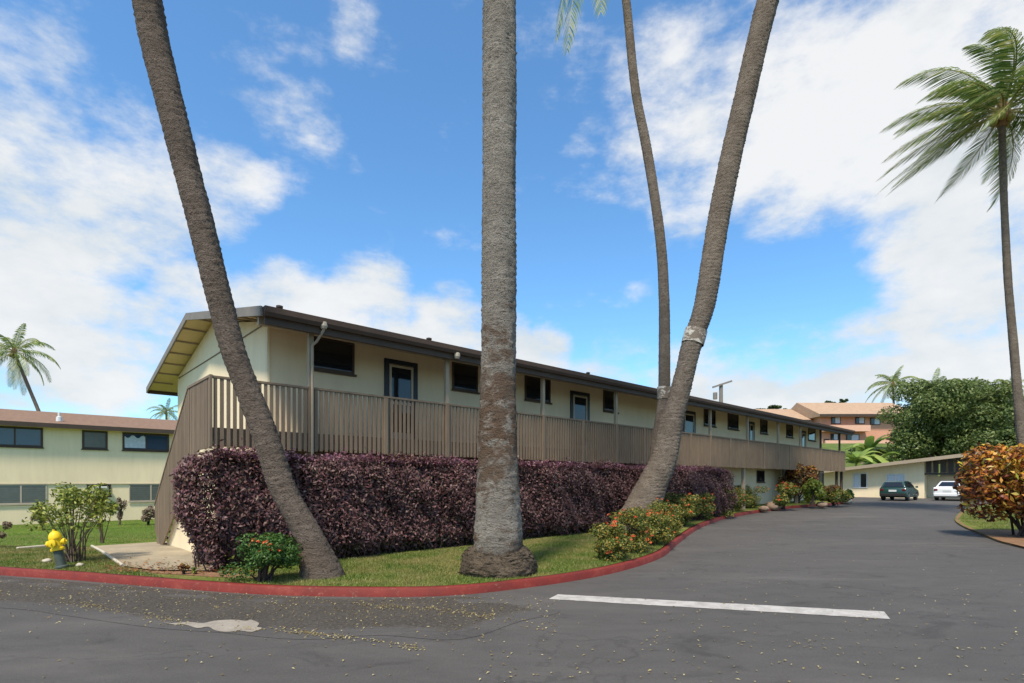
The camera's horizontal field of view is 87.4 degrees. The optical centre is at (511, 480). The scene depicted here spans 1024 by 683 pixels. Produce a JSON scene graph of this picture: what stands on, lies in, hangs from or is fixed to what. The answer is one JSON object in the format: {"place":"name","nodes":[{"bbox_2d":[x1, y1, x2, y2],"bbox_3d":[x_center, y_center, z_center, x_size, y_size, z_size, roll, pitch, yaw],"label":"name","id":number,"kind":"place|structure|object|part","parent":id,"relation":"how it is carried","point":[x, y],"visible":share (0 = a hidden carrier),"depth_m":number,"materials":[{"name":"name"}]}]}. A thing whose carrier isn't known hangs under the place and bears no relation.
{"place":"outdoors","nodes":[
{"label":"outdoors","id":0,"kind":"place"},
{"bbox_2d":[0,323,60,410],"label":"palm tree","id":1,"kind":"object","parent":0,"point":[13,354],"visible":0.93,"depth_m":47.94,"materials":[{"name":"green plant"}]},
{"bbox_2d":[0,518,173,546],"bbox_3d":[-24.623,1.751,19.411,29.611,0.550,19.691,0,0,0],"label":"back lawn","id":2,"kind":"structure","parent":0,"point":[93,531],"depth_m":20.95,"materials":[{"name":"green plant"}]},
{"bbox_2d":[29,501,50,529],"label":"leafy bush","id":3,"kind":"object","parent":2,"relation":"on","point":[38,506],"visible":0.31,"depth_m":21.88,"materials":[{"name":"green plant"}]},
{"bbox_2d":[85,488,117,542],"bbox_3d":[-10.543,0.913,13.801,0.451,1.514,0.717,0,0,42],"label":"leafy bush","id":4,"kind":"object","parent":2,"relation":"on","point":[102,539],"visible":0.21,"depth_m":13.83,"materials":[{"name":"green plant"}]},
{"bbox_2d":[116,497,127,524],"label":"leafy bush","id":5,"kind":"object","parent":2,"relation":"on","point":[119,501],"visible":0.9,"depth_m":24.60,"materials":[{"name":"brown plant"}]},
{"bbox_2d":[141,505,154,524],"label":"leafy bush","id":6,"kind":"object","parent":2,"relation":"on","point":[148,515],"visible":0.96,"depth_m":24.50,"materials":[{"name":"brown plant"}]},
{"bbox_2d":[96,542,209,569],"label":"path","id":7,"kind":"structure","parent":0,"point":[140,554],"depth_m":10.61,"materials":[{"name":"concrete"}]},
{"bbox_2d":[91,545,124,566],"bbox_3d":[-8.217,1.480,10.825,0.056,0.119,4.478,0,0,-43],"label":"path edging","id":8,"kind":"object","parent":7,"relation":"on","point":[121,564],"visible":0.88,"depth_m":10.39,"materials":[{"name":"concrete"}]},
{"bbox_2d":[0,577,559,639],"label":"road shoulder","id":9,"kind":"object","parent":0,"point":[397,619],"visible":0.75,"depth_m":6.61},
{"bbox_2d":[164,620,260,631],"bbox_3d":[-3.291,1.590,6.001,1.294,0.001,0.483,0,0,20],"label":"paint patch","id":10,"kind":"object","parent":9,"relation":"on","point":[224,625],"visible":1,"depth_m":5.90,"materials":[{"name":"white paint"}]},
{"bbox_2d":[5,499,839,585],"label":"lawn","id":11,"kind":"structure","parent":0,"point":[687,526],"depth_m":9.87,"materials":[{"name":"green plant"}]},
{"bbox_2d":[0,521,12,538],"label":"leafy bush","id":12,"kind":"object","parent":11,"relation":"on","point":[6,524],"visible":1,"depth_m":12.25,"materials":[{"name":"brown plant"}]},
{"bbox_2d":[16,545,45,548],"bbox_3d":[-10.849,1.518,12.175,0.100,0.100,0.618,0,0,27],"label":"garden edging","id":13,"kind":"object","parent":11,"relation":"on","point":[36,546],"visible":0.26,"depth_m":12.11,"materials":[{"name":"concrete"}]},
{"bbox_2d":[42,558,51,562],"bbox_3d":[-8.458,1.452,9.749,0.137,0.094,0.151,0,0,32],"label":"stone","id":14,"kind":"object","parent":11,"relation":"on","point":[46,560],"visible":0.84,"depth_m":9.71,"materials":[{"name":"stone"}]},
{"bbox_2d":[45,529,69,568],"bbox_3d":[-7.696,1.144,9.057,0.326,0.664,0.265,-11,2,-12],"label":"fire hydrant","id":15,"kind":"object","parent":11,"relation":"on","point":[55,542],"visible":1,"depth_m":9.03,"materials":[{"name":"yellow metal"}]},
{"bbox_2d":[21,482,120,562],"bbox_3d":[-7.969,0.773,9.817,1.479,1.530,1.212,0,0,0],"label":"leafy bush","id":16,"kind":"object","parent":11,"relation":"on","point":[69,497],"visible":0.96,"depth_m":9.65,"materials":[{"name":"green plant"}]},
{"bbox_2d":[0,545,160,576],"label":"grass","id":17,"kind":"structure","parent":11,"relation":"on","point":[7,550],"depth_m":9.85,"materials":[{"name":"green plant"}]},
{"bbox_2d":[98,565,256,577],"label":"soil","id":18,"kind":"structure","parent":11,"relation":"on","point":[205,573],"depth_m":8.65,"materials":[{"name":"brown soil"}]},
{"bbox_2d":[105,557,257,577],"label":"dead leaves","id":19,"kind":"object","parent":18,"relation":"on","point":[165,569],"visible":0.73,"depth_m":8.81,"materials":[{"name":"brown plant"}]},
{"bbox_2d":[177,563,190,573],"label":"plant","id":20,"kind":"object","parent":18,"relation":"on","point":[180,567],"visible":0.95,"depth_m":8.47,"materials":[{"name":"brown plant"}]},
{"bbox_2d":[191,567,196,573],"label":"plant","id":21,"kind":"object","parent":18,"relation":"on","point":[194,570],"visible":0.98,"depth_m":8.48,"materials":[{"name":"green plant"}]},
{"bbox_2d":[132,0,344,585],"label":"palm tree","id":22,"kind":"object","parent":11,"relation":"on","point":[320,559],"visible":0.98,"depth_m":8.01,"materials":[{"name":"brown plant"}]},
{"bbox_2d":[217,532,302,584],"bbox_3d":[-3.640,1.146,7.961,1.136,0.794,0.930,0,0,27],"label":"ixora bush","id":23,"kind":"object","parent":11,"relation":"on","point":[263,552],"visible":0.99,"depth_m":7.79,"materials":[{"name":"green plant"}]},
{"bbox_2d":[169,438,738,571],"bbox_3d":[1.473,0.439,15.065,18.993,2.402,1.570,0,0,-43],"label":"hedge","id":24,"kind":"object","parent":11,"relation":"on","point":[363,499],"visible":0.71,"depth_m":10.80,"materials":[{"name":"purple plant"}]},
{"bbox_2d":[458,0,537,583],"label":"palm tree","id":25,"kind":"object","parent":11,"relation":"on","point":[498,549],"visible":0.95,"depth_m":8.32,"materials":[{"name":"grey plant"}]},
{"bbox_2d":[588,520,635,563],"bbox_3d":[1.880,1.159,10.168,0.923,0.823,1.030,0,0,0],"label":"ixora bush","id":26,"kind":"object","parent":11,"relation":"on","point":[614,547],"visible":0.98,"depth_m":9.97,"materials":[{"name":"green plant"}]},
{"bbox_2d":[555,0,670,458],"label":"palm tree","id":27,"kind":"object","parent":11,"relation":"on","point":[664,386],"visible":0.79,"depth_m":16.32,"materials":[{"name":"beige plant"}]},
{"bbox_2d":[607,506,658,551],"bbox_3d":[2.537,1.028,11.338,1.124,1.031,1.130,0,0,-44],"label":"ixora bush","id":28,"kind":"object","parent":11,"relation":"on","point":[635,518],"visible":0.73,"depth_m":11.10,"materials":[{"name":"green plant"}]},
{"bbox_2d":[638,508,676,544],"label":"ixora bush","id":29,"kind":"object","parent":11,"relation":"on","point":[657,521],"visible":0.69,"depth_m":12.23,"materials":[{"name":"green plant"}]},
{"bbox_2d":[646,498,686,536],"bbox_3d":[4.214,0.995,14.502,1.091,1.086,1.052,0,0,-45],"label":"ixora bush","id":30,"kind":"object","parent":11,"relation":"on","point":[669,510],"visible":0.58,"depth_m":14.32,"materials":[{"name":"green plant"}]},
{"bbox_2d":[663,492,705,526],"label":"ixora bush","id":31,"kind":"object","parent":11,"relation":"on","point":[690,501],"visible":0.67,"depth_m":16.78,"materials":[{"name":"green plant"}]},
{"bbox_2d":[608,0,778,531],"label":"palm tree","id":32,"kind":"object","parent":11,"relation":"on","point":[651,484],"visible":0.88,"depth_m":15.22,"materials":[{"name":"beige plant"}]},
{"bbox_2d":[688,492,716,519],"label":"ixora bush","id":33,"kind":"object","parent":11,"relation":"on","point":[706,508],"visible":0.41,"depth_m":18.96,"materials":[{"name":"green plant"}]},
{"bbox_2d":[714,487,738,517],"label":"ixora bush","id":34,"kind":"object","parent":11,"relation":"on","point":[728,513],"visible":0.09,"depth_m":20.86,"materials":[{"name":"green plant"}]},
{"bbox_2d":[724,487,753,510],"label":"ixora bush","id":35,"kind":"object","parent":11,"relation":"on","point":[741,498],"visible":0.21,"depth_m":23.01,"materials":[{"name":"green plant"}]},
{"bbox_2d":[735,485,769,507],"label":"ixora bush","id":36,"kind":"object","parent":11,"relation":"on","point":[750,493],"visible":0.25,"depth_m":25.06,"materials":[{"name":"green plant"}]},
{"bbox_2d":[765,501,781,510],"bbox_3d":[12.232,1.169,25.156,0.688,0.437,0.699,0,0,-27],"label":"stone","id":37,"kind":"object","parent":11,"relation":"on","point":[772,505],"visible":0.78,"depth_m":24.91,"materials":[{"name":"beige stone"}]},
{"bbox_2d":[778,463,818,502],"bbox_3d":[15.476,0.113,28.970,1.930,2.308,1.803,0,0,0],"label":"croton bush","id":38,"kind":"object","parent":11,"relation":"on","point":[805,473],"visible":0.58,"depth_m":28.60,"materials":[{"name":"brown plant"}]},
{"bbox_2d":[0,497,1023,682],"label":"road","id":39,"kind":"structure","parent":0,"point":[899,539],"depth_m":5.70,"materials":[{"name":"grey asphalt"}]},
{"bbox_2d":[0,499,852,596],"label":"kerb","id":40,"kind":"structure","parent":39,"relation":"on","point":[339,591],"depth_m":7.98,"materials":[{"name":"red paint"}]},
{"bbox_2d":[0,540,1023,681],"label":"fallen leaves","id":41,"kind":"object","parent":39,"relation":"on","point":[314,634],"visible":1,"depth_m":6.10,"materials":[{"name":"plant"}]},
{"bbox_2d":[549,594,889,618],"bbox_3d":[2.516,1.595,6.886,4.098,0.001,0.393,0,0,15],"label":"road marking","id":42,"kind":"object","parent":39,"relation":"on","point":[822,611],"visible":1,"depth_m":6.81,"materials":[{"name":"white paint"}]},
{"bbox_2d":[758,506,768,511],"bbox_3d":[11.228,1.245,23.903,0.442,0.286,0.433,0,0,0],"label":"stone","id":43,"kind":"object","parent":39,"relation":"on","point":[764,508],"visible":1,"depth_m":23.77,"materials":[{"name":"beige stone"}]},
{"bbox_2d":[773,481,800,508],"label":"croton bush","id":44,"kind":"object","parent":39,"relation":"on","point":[788,491],"visible":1,"depth_m":24.83,"materials":[{"name":"green plant"}]},
{"bbox_2d":[801,477,826,506],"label":"leafy bush","id":45,"kind":"object","parent":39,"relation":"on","point":[811,488],"visible":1,"depth_m":26.41,"materials":[{"name":"green plant"}]},
{"bbox_2d":[817,501,827,507],"bbox_3d":[15.316,1.167,26.502,0.511,0.314,0.494,0,0,-44],"label":"stone","id":46,"kind":"object","parent":39,"relation":"on","point":[822,504],"visible":1,"depth_m":26.36,"materials":[{"name":"beige stone"}]},
{"bbox_2d":[817,485,852,505],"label":"croton bush","id":47,"kind":"object","parent":39,"relation":"on","point":[834,493],"visible":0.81,"depth_m":27.40,"materials":[{"name":"green plant"}]},
{"bbox_2d":[841,499,852,503],"bbox_3d":[18.660,1.104,29.947,0.587,0.379,0.569,0,0,0],"label":"stone","id":48,"kind":"object","parent":39,"relation":"on","point":[850,501],"visible":0.42,"depth_m":29.77,"materials":[{"name":"stone"}]},
{"bbox_2d":[846,489,853,498],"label":"leafy bush","id":49,"kind":"object","parent":39,"relation":"on","point":[850,491],"visible":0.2,"depth_m":30.41,"materials":[{"name":"green plant"}]},
{"bbox_2d":[879,481,918,500],"bbox_3d":[25.422,0.635,35.177,3.646,1.285,1.754,0,0,-43],"label":"parked car","id":50,"kind":"object","parent":39,"relation":"on","point":[906,490],"visible":1,"depth_m":34.13,"materials":[{"name":"green paint"}]},
{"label":"rear window","id":51,"kind":"part","parent":50,"relation":"part of","materials":[{"name":"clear glass"}]},
{"bbox_2d":[933,481,969,500],"bbox_3d":[28.909,0.640,35.182,3.836,1.276,1.754,0,0,-43],"label":"parked car","id":52,"kind":"object","parent":39,"relation":"on","point":[942,489],"visible":0.59,"depth_m":34.18,"materials":[{"name":"white paint"}]},
{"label":"rear window","id":53,"kind":"part","parent":52,"relation":"part of","materials":[{"name":"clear glass"}]},
{"bbox_2d":[956,504,1023,548],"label":"verge edge","id":54,"kind":"object","parent":39,"relation":"on","point":[958,520],"visible":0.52,"depth_m":16.40,"materials":[{"name":"brown concrete"}]},
{"bbox_2d":[0,0,1023,428],"label":"sky","id":55,"kind":"structure","parent":0,"point":[338,143],"materials":[{"name":"blue"}]},
{"bbox_2d":[822,443,939,475],"bbox_3d":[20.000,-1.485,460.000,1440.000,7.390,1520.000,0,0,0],"label":"ground","id":56,"kind":"structure","parent":0,"point":[832,446],"depth_m":68.42,"materials":[{"name":"green plant"}]},
{"bbox_2d":[0,409,177,524],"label":"apartment building","id":57,"kind":"structure","parent":56,"relation":"on","point":[42,453],"depth_m":26.41,"materials":[{"name":"beige paint"}]},
{"bbox_2d":[0,426,43,448],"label":"window","id":58,"kind":"structure","parent":57,"relation":"in","point":[11,437],"depth_m":24.83,"materials":[{"name":"blue glass"}]},
{"bbox_2d":[0,484,47,505],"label":"window","id":59,"kind":"structure","parent":57,"relation":"in","point":[21,494],"depth_m":24.90,"materials":[{"name":"glass"}]},
{"bbox_2d":[81,430,108,450],"bbox_3d":[-20.743,-2.018,26.665,1.090,0.967,0.067,0,0,-43],"label":"window","id":60,"kind":"structure","parent":57,"relation":"in","point":[91,440],"depth_m":26.66,"materials":[{"name":"grey glass"}]},
{"bbox_2d":[87,484,111,496],"bbox_3d":[-20.649,0.482,26.807,1.035,0.639,0.067,0,0,-43],"label":"window","id":61,"kind":"structure","parent":57,"relation":"in","point":[109,485],"depth_m":26.82,"materials":[{"name":"grey glass"}]},
{"bbox_2d":[128,484,159,502],"bbox_3d":[-18.983,0.639,28.348,2.170,0.953,0.067,0,0,-43],"label":"window","id":62,"kind":"structure","parent":57,"relation":"in","point":[137,492],"depth_m":28.05,"materials":[{"name":"glass"}]},
{"bbox_2d":[122,432,168,451],"bbox_3d":[-19.172,-2.018,28.119,2.122,0.967,0.067,0,0,-43],"label":"window","id":63,"kind":"structure","parent":57,"relation":"in","point":[140,442],"depth_m":28.08,"materials":[{"name":"blue glass"}]},
{"bbox_2d":[147,399,177,419],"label":"palm tree","id":64,"kind":"object","parent":56,"relation":"on","point":[165,411],"visible":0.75,"depth_m":114.78,"materials":[{"name":"green plant"}]},
{"bbox_2d":[146,305,854,551],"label":"motel building","id":65,"kind":"structure","parent":56,"relation":"on","point":[326,385],"depth_m":13.55,"materials":[{"name":"paint"}]},
{"bbox_2d":[314,336,356,376],"bbox_3d":[-4.074,-2.845,12.255,1.105,0.790,0.067,0,0,-43],"label":"window","id":66,"kind":"structure","parent":65,"relation":"in","point":[332,356],"depth_m":12.29,"materials":[{"name":"black glass"}]},
{"bbox_2d":[384,358,417,439],"bbox_3d":[-2.781,-1.990,13.472,0.949,2.060,0.038,0,0,-43],"label":"door","id":67,"kind":"structure","parent":65,"relation":"in","point":[400,381],"depth_m":13.46,"materials":[{"name":"brown paint"}]},
{"bbox_2d":[452,362,479,393],"bbox_3d":[-1.278,-2.845,14.841,0.971,0.790,0.067,0,0,-43],"label":"window","id":68,"kind":"structure","parent":65,"relation":"in","point":[464,376],"depth_m":14.84,"materials":[{"name":"black glass"}]},
{"bbox_2d":[524,375,551,404],"bbox_3d":[0.827,-2.845,16.788,1.219,0.790,0.067,0,0,-43],"label":"window","id":69,"kind":"structure","parent":65,"relation":"in","point":[532,384],"depth_m":16.73,"materials":[{"name":"black glass"}]},
{"bbox_2d":[570,390,589,449],"bbox_3d":[2.313,-1.990,18.184,0.995,2.060,0.038,0,0,-43],"label":"door","id":70,"kind":"structure","parent":65,"relation":"in","point":[579,404],"depth_m":18.20,"materials":[{"name":"blue paint"}]},
{"bbox_2d":[603,390,618,413],"bbox_3d":[3.567,-2.845,19.323,0.909,0.790,0.067,0,0,-43],"label":"window","id":71,"kind":"structure","parent":65,"relation":"in","point":[608,396],"depth_m":19.26,"materials":[{"name":"black glass"}]},
{"bbox_2d":[683,410,695,432],"bbox_3d":[7.648,-1.990,23.120,1.058,2.060,0.038,0,0,-43],"label":"door","id":72,"kind":"structure","parent":65,"relation":"in","point":[689,425],"depth_m":23.15,"materials":[{"name":"white paint"}]},
{"bbox_2d":[704,409,716,427],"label":"window","id":73,"kind":"structure","parent":65,"relation":"in","point":[705,410],"depth_m":24.33,"materials":[{"name":"black glass"}]},
{"bbox_2d":[728,413,739,430],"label":"window","id":74,"kind":"structure","parent":65,"relation":"in","point":[733,419],"depth_m":25.99,"materials":[{"name":"black glass"}]},
{"bbox_2d":[749,421,754,439],"bbox_3d":[12.217,-1.990,27.346,0.710,2.060,0.038,0,0,-43],"label":"door","id":75,"kind":"structure","parent":65,"relation":"in","point":[751,424],"depth_m":27.35,"materials":[{"name":"white paint"}]},
{"bbox_2d":[757,470,765,482],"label":"window","id":76,"kind":"structure","parent":65,"relation":"in","point":[760,474],"depth_m":28.11,"materials":[{"name":"black glass"}]},
{"bbox_2d":[760,419,768,434],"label":"window","id":77,"kind":"structure","parent":65,"relation":"in","point":[763,423],"depth_m":28.38,"materials":[{"name":"black glass"}]},
{"bbox_2d":[786,424,793,438],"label":"window","id":78,"kind":"structure","parent":65,"relation":"in","point":[789,428],"depth_m":30.81,"materials":[{"name":"black glass"}]},
{"bbox_2d":[801,430,805,446],"bbox_3d":[17.550,-1.990,32.279,0.825,2.060,0.038,0,0,-43],"label":"door","id":79,"kind":"structure","parent":65,"relation":"in","point":[803,435],"depth_m":32.29,"materials":[{"name":"white paint"}]},
{"bbox_2d":[808,428,815,441],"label":"window","id":80,"kind":"structure","parent":65,"relation":"in","point":[811,432],"depth_m":33.27,"materials":[{"name":"blue glass"}]},
{"bbox_2d":[819,471,823,484],"bbox_3d":[19.859,0.285,34.416,0.982,1.930,0.038,0,0,-43],"label":"door","id":81,"kind":"structure","parent":65,"relation":"in","point":[821,473],"depth_m":34.44,"materials":[{"name":"paint"}]},
{"bbox_2d":[712,380,731,401],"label":"utility pole","id":82,"kind":"object","parent":56,"relation":"on","point":[720,393],"visible":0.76,"depth_m":89.68,"materials":[{"name":"grey wood"}]},
{"bbox_2d":[756,405,781,408],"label":"broad tree","id":83,"kind":"object","parent":56,"relation":"on","point":[774,407],"visible":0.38,"depth_m":94.70,"materials":[{"name":"green plant"}]},
{"bbox_2d":[756,403,903,442],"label":"hillside building","id":84,"kind":"structure","parent":56,"relation":"on","point":[861,421],"depth_m":75.00,"materials":[{"name":"pink paint"}]},
{"bbox_2d":[831,433,837,439],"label":"window","id":85,"kind":"structure","parent":84,"relation":"in","point":[834,436],"depth_m":74.90,"materials":[{"name":"blue glass"}]},
{"bbox_2d":[831,417,840,423],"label":"window","id":86,"kind":"structure","parent":84,"relation":"in","point":[834,420],"depth_m":74.90,"materials":[{"name":"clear glass"}]},
{"bbox_2d":[846,434,858,439],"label":"window","id":87,"kind":"structure","parent":84,"relation":"in","point":[855,436],"depth_m":74.90,"materials":[{"name":"blue glass"}]},
{"bbox_2d":[855,417,864,423],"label":"window","id":88,"kind":"structure","parent":84,"relation":"in","point":[858,420],"depth_m":74.90,"materials":[{"name":"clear glass"}]},
{"bbox_2d":[870,418,879,424],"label":"window","id":89,"kind":"structure","parent":84,"relation":"in","point":[873,421],"depth_m":74.90,"materials":[{"name":"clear glass"}]},
{"bbox_2d":[839,399,847,402],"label":"broad tree","id":90,"kind":"object","parent":56,"relation":"on","point":[843,401],"visible":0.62,"depth_m":109.62,"materials":[{"name":"green plant"}]},
{"bbox_2d":[845,448,880,465],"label":"banana plant","id":91,"kind":"object","parent":56,"relation":"on","point":[855,457],"visible":0.74,"depth_m":48.76,"materials":[{"name":"green plant"}]},
{"bbox_2d":[845,434,892,462],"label":"banana plant","id":92,"kind":"object","parent":56,"relation":"on","point":[869,442],"visible":0.63,"depth_m":51.60,"materials":[{"name":"green plant"}]},
{"bbox_2d":[845,446,895,458],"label":"broad tree","id":93,"kind":"object","parent":56,"relation":"on","point":[851,450],"visible":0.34,"depth_m":61.24,"materials":[{"name":"green plant"}]},
{"bbox_2d":[860,452,899,465],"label":"banana plant","id":94,"kind":"object","parent":56,"relation":"on","point":[888,459],"visible":0.45,"depth_m":50.92,"materials":[{"name":"green plant"}]},
{"bbox_2d":[865,365,916,403],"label":"palm tree","id":95,"kind":"object","parent":56,"relation":"on","point":[895,378],"visible":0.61,"depth_m":85.00,"materials":[{"name":"green plant"}]},
{"bbox_2d":[885,453,907,461],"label":"broad tree","id":96,"kind":"object","parent":56,"relation":"on","point":[895,456],"visible":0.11,"depth_m":58.69,"materials":[{"name":"green plant"}]},
{"bbox_2d":[824,448,1011,498],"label":"building","id":97,"kind":"structure","parent":56,"relation":"on","point":[922,474],"depth_m":40.05,"materials":[{"name":"beige paint"}]},
{"bbox_2d":[853,473,866,487],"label":"window","id":98,"kind":"structure","parent":97,"relation":"in","point":[859,479],"depth_m":41.88,"materials":[{"name":"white glass"}]},
{"bbox_2d":[886,474,904,480],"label":"window","id":99,"kind":"structure","parent":97,"relation":"in","point":[889,477],"depth_m":40.19,"materials":[{"name":"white glass"}]},
{"bbox_2d":[915,368,959,388],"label":"palm tree","id":100,"kind":"object","parent":56,"relation":"on","point":[937,375],"visible":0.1,"depth_m":79.97,"materials":[{"name":"green plant"}]},
{"bbox_2d":[876,376,1023,460],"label":"broad tree","id":101,"kind":"object","parent":56,"relation":"on","point":[946,417],"visible":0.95,"depth_m":47.89,"materials":[{"name":"green plant"}]},
{"bbox_2d":[967,429,1016,449],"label":"broad tree","id":102,"kind":"object","parent":56,"relation":"on","point":[1007,432],"visible":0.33,"depth_m":46.21,"materials":[{"name":"green plant"}]},
{"bbox_2d":[994,421,1014,442],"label":"broad tree","id":103,"kind":"object","parent":56,"relation":"on","point":[1011,427],"visible":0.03,"depth_m":54.81,"materials":[{"name":"green plant"}]},
{"bbox_2d":[995,376,1023,398],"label":"palm tree","id":104,"kind":"object","parent":56,"relation":"on","point":[1009,383],"visible":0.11,"depth_m":90.23,"materials":[{"name":"plant"}]},
{"bbox_2d":[955,504,1023,543],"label":"verge","id":105,"kind":"structure","parent":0,"point":[978,528],"depth_m":18.67,"materials":[{"name":"green plant"}]},
{"bbox_2d":[878,26,1023,444],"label":"palm tree","id":106,"kind":"object","parent":105,"relation":"on","point":[1003,115],"visible":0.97,"depth_m":19.97,"materials":[{"name":"green plant"}]},
{"bbox_2d":[976,529,1023,546],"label":"verge soil","id":107,"kind":"structure","parent":0,"point":[1007,536],"depth_m":15.03,"materials":[{"name":"brown soil"}]},
{"bbox_2d":[953,442,1023,536],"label":"croton bush","id":108,"kind":"object","parent":107,"relation":"on","point":[996,480],"visible":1,"depth_m":14.81,"materials":[{"name":"orange plant"}]}
]}

